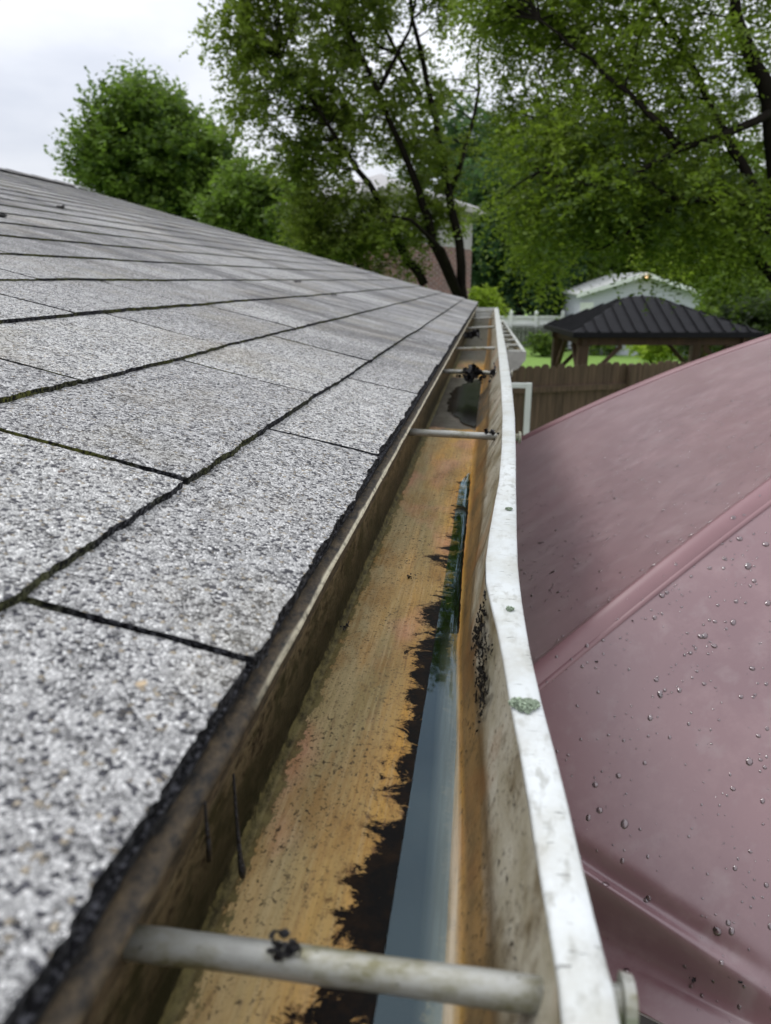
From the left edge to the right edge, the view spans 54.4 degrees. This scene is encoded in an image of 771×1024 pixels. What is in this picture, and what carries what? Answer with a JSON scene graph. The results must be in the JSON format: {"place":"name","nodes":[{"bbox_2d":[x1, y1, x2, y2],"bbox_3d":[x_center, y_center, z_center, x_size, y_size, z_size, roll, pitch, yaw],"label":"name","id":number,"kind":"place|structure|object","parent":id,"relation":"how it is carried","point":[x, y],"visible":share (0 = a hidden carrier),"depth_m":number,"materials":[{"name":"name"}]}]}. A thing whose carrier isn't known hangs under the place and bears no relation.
{"place":"outdoors","nodes":[
{"label":"outdoors","id":0,"kind":"place"},
{"bbox_2d":[0,167,477,1023],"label":"roof","id":1,"kind":"structure","parent":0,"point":[214,423],"depth_m":0.41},
{"bbox_2d":[135,680,146,688],"bbox_3d":[-0.071,0.050,0.217,0.004,0.001,0.004,2,17,7],"label":"leaf flake","id":2,"kind":"object","parent":1,"relation":"on","point":[141,684],"visible":1,"depth_m":0.22,"materials":[{"name":"beige plant"}]},
{"bbox_2d":[94,307,638,1023],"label":"gutter","id":3,"kind":"object","parent":1,"relation":"attached to","point":[410,853],"visible":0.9,"depth_m":0.34,"materials":[{"name":"metal"}]},
{"bbox_2d":[203,799,211,862],"bbox_3d":[-0.066,0.115,0.279,0.003,0.032,0.006,2,17,7],"label":"twig","id":4,"kind":"object","parent":3,"relation":"in","point":[208,846],"visible":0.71,"depth_m":0.28,"materials":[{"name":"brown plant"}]},
{"bbox_2d":[232,773,246,878],"bbox_3d":[-0.061,0.131,0.312,0.007,0.043,0.013,2,17,7],"label":"twig","id":5,"kind":"object","parent":3,"relation":"in","point":[242,870],"visible":1,"depth_m":0.31,"materials":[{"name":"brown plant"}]},
{"bbox_2d":[266,928,301,962],"bbox_3d":[-0.029,0.127,0.220,0.011,0.006,0.009,2,17,7],"label":"leaf clump","id":6,"kind":"object","parent":3,"relation":"on","point":[291,946],"visible":1,"depth_m":0.22,"materials":[{"name":"black plant"}]},
{"bbox_2d":[340,621,350,631],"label":"leaf clump","id":7,"kind":"object","parent":3,"relation":"on","point":[346,625],"visible":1,"depth_m":0.55,"materials":[{"name":"black plant"}]},
{"bbox_2d":[447,379,480,426],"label":"water","id":8,"kind":"structure","parent":3,"relation":"in","point":[462,402],"depth_m":1.57,"materials":[{"name":"black liquid"}]},
{"bbox_2d":[456,363,479,382],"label":"leaf clump","id":9,"kind":"object","parent":3,"relation":"on","point":[470,376],"visible":1,"depth_m":1.64,"materials":[{"name":"black plant"}]},
{"bbox_2d":[464,327,481,339],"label":"leaf clump","id":10,"kind":"object","parent":3,"relation":"on","point":[473,333],"visible":0.98,"depth_m":2.89,"materials":[{"name":"black plant"}]},
{"bbox_2d":[475,369,486,383],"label":"leaf clump","id":11,"kind":"object","parent":3,"relation":"on","point":[482,376],"visible":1,"depth_m":1.64,"materials":[{"name":"black plant"}]},
{"bbox_2d":[471,602,492,732],"bbox_3d":[0.054,0.084,0.422,0.009,0.036,0.100,1,17,4],"label":"sludge streak","id":12,"kind":"object","parent":3,"relation":"on","point":[477,630],"visible":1,"depth_m":0.42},
{"bbox_2d":[487,363,495,382],"bbox_3d":[0.234,-0.305,1.640,0.018,0.045,0.020,7,19,21],"label":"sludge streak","id":13,"kind":"object","parent":3,"relation":"on","point":[492,372],"visible":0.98,"depth_m":1.64,"materials":[{"name":"black plant"}]},
{"bbox_2d":[484,428,499,434],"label":"leaf clump","id":14,"kind":"object","parent":3,"relation":"on","point":[491,432],"visible":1,"depth_m":0.97,"materials":[{"name":"black plant"}]},
{"bbox_2d":[506,606,514,611],"bbox_3d":[0.071,0.055,0.427,0.005,0.003,0.005,2,17,7],"label":"lichen","id":15,"kind":"object","parent":3,"relation":"on","point":[509,608],"visible":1,"depth_m":0.43},
{"bbox_2d":[501,320,525,370],"bbox_3d":[0.636,-0.957,4.125,0.117,0.078,2.457,2,17,6],"label":"gutter","id":16,"kind":"object","parent":3,"relation":"attached to","point":[516,353],"visible":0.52,"depth_m":3.00,"materials":[{"name":"white paint"}]},
{"bbox_2d":[508,697,539,713],"bbox_3d":[0.061,0.085,0.330,0.014,0.004,0.012,2,17,7],"label":"lichen","id":17,"kind":"object","parent":3,"relation":"on","point":[525,705],"visible":1,"depth_m":0.33},
{"bbox_2d":[0,0,770,215],"label":"sky","id":18,"kind":"structure","parent":0,"point":[46,46],"materials":[{"name":"white"}]},
{"bbox_2d":[505,306,679,422],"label":"lawn","id":19,"kind":"structure","parent":0,"point":[536,359],"depth_m":30.61,"materials":[{"name":"green plant"}]},
{"bbox_2d":[43,52,258,222],"bbox_3d":[-7.596,-9.855,25.521,7.305,9.992,5.739,2,17,7],"label":"round tree","id":20,"kind":"object","parent":19,"relation":"on","point":[142,141],"visible":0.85,"depth_m":23.63,"materials":[{"name":"green plant"}]},
{"bbox_2d":[191,154,312,249],"bbox_3d":[-2.558,-5.222,17.524,4.111,5.840,2.462,12,21,33],"label":"young tree","id":21,"kind":"object","parent":19,"relation":"on","point":[238,208],"visible":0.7,"depth_m":16.78,"materials":[{"name":"green plant"}]},
{"bbox_2d":[179,0,487,298],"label":"slender tree","id":22,"kind":"object","parent":19,"relation":"on","point":[251,44],"visible":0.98,"depth_m":11.37,"materials":[{"name":"green plant"}]},
{"bbox_2d":[269,171,434,287],"bbox_3d":[-0.507,-3.046,12.332,2.666,4.741,1.856,2,17,7],"label":"dark shrub","id":23,"kind":"object","parent":19,"relation":"on","point":[305,223],"visible":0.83,"depth_m":11.67,"materials":[{"name":"green plant"}]},
{"bbox_2d":[263,174,488,298],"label":"neighbour house","id":24,"kind":"structure","parent":19,"relation":"on","point":[437,282],"depth_m":16.56,"materials":[{"name":"brick"}]},
{"bbox_2d":[393,95,514,202],"bbox_3d":[4.938,-16.781,42.787,9.057,13.035,7.499,2,17,7],"label":"background tree","id":25,"kind":"object","parent":19,"relation":"on","point":[448,125],"visible":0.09,"depth_m":39.96,"materials":[{"name":"green plant"}]},
{"bbox_2d":[468,283,510,318],"bbox_3d":[1.816,-2.607,13.749,0.879,3.061,0.898,2,17,7],"label":"bush","id":26,"kind":"object","parent":19,"relation":"on","point":[484,297],"visible":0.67,"depth_m":13.22,"materials":[{"name":"green plant"}]},
{"bbox_2d":[451,125,591,315],"bbox_3d":[6.447,-13.682,37.352,8.454,10.302,7.283,2,17,7],"label":"background tree","id":27,"kind":"object","parent":19,"relation":"on","point":[493,280],"visible":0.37,"depth_m":36.76,"materials":[{"name":"green plant"}]},
{"bbox_2d":[500,309,564,345],"bbox_3d":[4.968,-8.983,36.569,7.292,1.750,0.217,2,17,7],"label":"vinyl fence","id":28,"kind":"object","parent":19,"relation":"on","point":[511,320],"visible":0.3,"depth_m":36.23,"materials":[{"name":"white plastic"}]},
{"bbox_2d":[509,327,567,346],"bbox_3d":[8.014,-8.261,35.521,12.066,0.990,0.150,2,17,7],"label":"wood fence","id":29,"kind":"object","parent":19,"relation":"on","point":[520,335],"visible":0.09,"depth_m":35.67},
{"bbox_2d":[520,330,623,356],"bbox_3d":[8.023,-7.093,32.027,4.542,1.429,1.750,-4,18,-13],"label":"bush","id":30,"kind":"object","parent":19,"relation":"on","point":[542,343],"visible":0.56,"depth_m":31.62,"materials":[{"name":"green plant"}]},
{"bbox_2d":[540,215,625,315],"bbox_3d":[9.903,-14.101,40.496,7.130,9.278,6.787,11,20,32],"label":"background tree","id":31,"kind":"object","parent":19,"relation":"on","point":[602,269],"visible":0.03,"depth_m":39.22,"materials":[{"name":"green plant"}]},
{"bbox_2d":[428,0,770,330],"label":"locust tree","id":32,"kind":"object","parent":19,"relation":"on","point":[593,178],"visible":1,"depth_m":8.00,"materials":[{"name":"green plant"}]},
{"bbox_2d":[510,360,691,435],"bbox_3d":[5.982,-1.762,13.112,8.942,1.818,0.150,-5,18,-15],"label":"wood fence","id":33,"kind":"object","parent":19,"relation":"on","point":[560,390],"visible":0.34,"depth_m":12.21,"materials":[{"name":"brown wood"}]},
{"bbox_2d":[598,125,658,276],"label":"background tree","id":34,"kind":"object","parent":19,"relation":"on","point":[628,268],"depth_m":42.66,"materials":[{"name":"green plant"}]},
{"bbox_2d":[544,294,763,367],"bbox_3d":[5.386,-3.115,15.791,3.640,2.819,2.740,0,17,0],"label":"gazebo","id":35,"kind":"object","parent":19,"relation":"on","point":[627,321],"visible":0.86,"depth_m":14.57,"materials":[{"name":"black metal"}]},
{"bbox_2d":[625,345,688,364],"bbox_3d":[9.737,-5.601,25.415,3.382,1.911,2.147,2,17,7],"label":"bush","id":36,"kind":"object","parent":19,"relation":"on","point":[650,353],"visible":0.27,"depth_m":25.13,"materials":[{"name":"green plant"}]},
{"bbox_2d":[625,240,724,300],"bbox_3d":[14.178,-10.946,37.117,5.186,5.193,3.699,15,23,40],"label":"bush","id":37,"kind":"object","parent":19,"relation":"on","point":[681,280],"visible":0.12,"depth_m":36.12,"materials":[{"name":"green plant"}]},
{"bbox_2d":[636,126,770,306],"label":"background tree","id":38,"kind":"object","parent":19,"relation":"on","point":[753,159],"visible":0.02,"depth_m":36.27,"materials":[{"name":"green plant"}]},
{"bbox_2d":[673,289,770,361],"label":"bush","id":39,"kind":"object","parent":19,"relation":"on","point":[755,317],"visible":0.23,"depth_m":19.02,"materials":[{"name":"green plant"}]},
{"bbox_2d":[688,236,770,316],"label":"bush","id":40,"kind":"object","parent":19,"relation":"on","point":[761,288],"visible":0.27,"depth_m":21.47,"materials":[{"name":"green plant"}]},
{"bbox_2d":[561,272,703,355],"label":"garage","id":41,"kind":"structure","parent":0,"point":[584,299],"depth_m":31.62,"materials":[{"name":"white"}]},
{"bbox_2d":[638,1014,657,1023],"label":"patio","id":42,"kind":"structure","parent":0,"point":[643,1020],"depth_m":3.23,"materials":[{"name":"grey concrete"}]},
{"bbox_2d":[512,383,531,434],"bbox_3d":[0.577,0.082,6.282,1.145,2.330,0.045,2,17,7],"label":"pipe frame","id":43,"kind":"object","parent":42,"relation":"on","point":[528,392],"visible":0.24,"depth_m":5.89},
{"bbox_2d":[516,334,770,1023],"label":"patio umbrella","id":44,"kind":"object","parent":42,"relation":"on","point":[661,739],"visible":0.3,"depth_m":0.87,"materials":[{"name":"fabric"}]},
{"bbox_2d":[521,382,770,983],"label":"water droplets","id":45,"kind":"object","parent":44,"relation":"on","point":[640,525],"visible":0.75,"depth_m":1.19}
]}

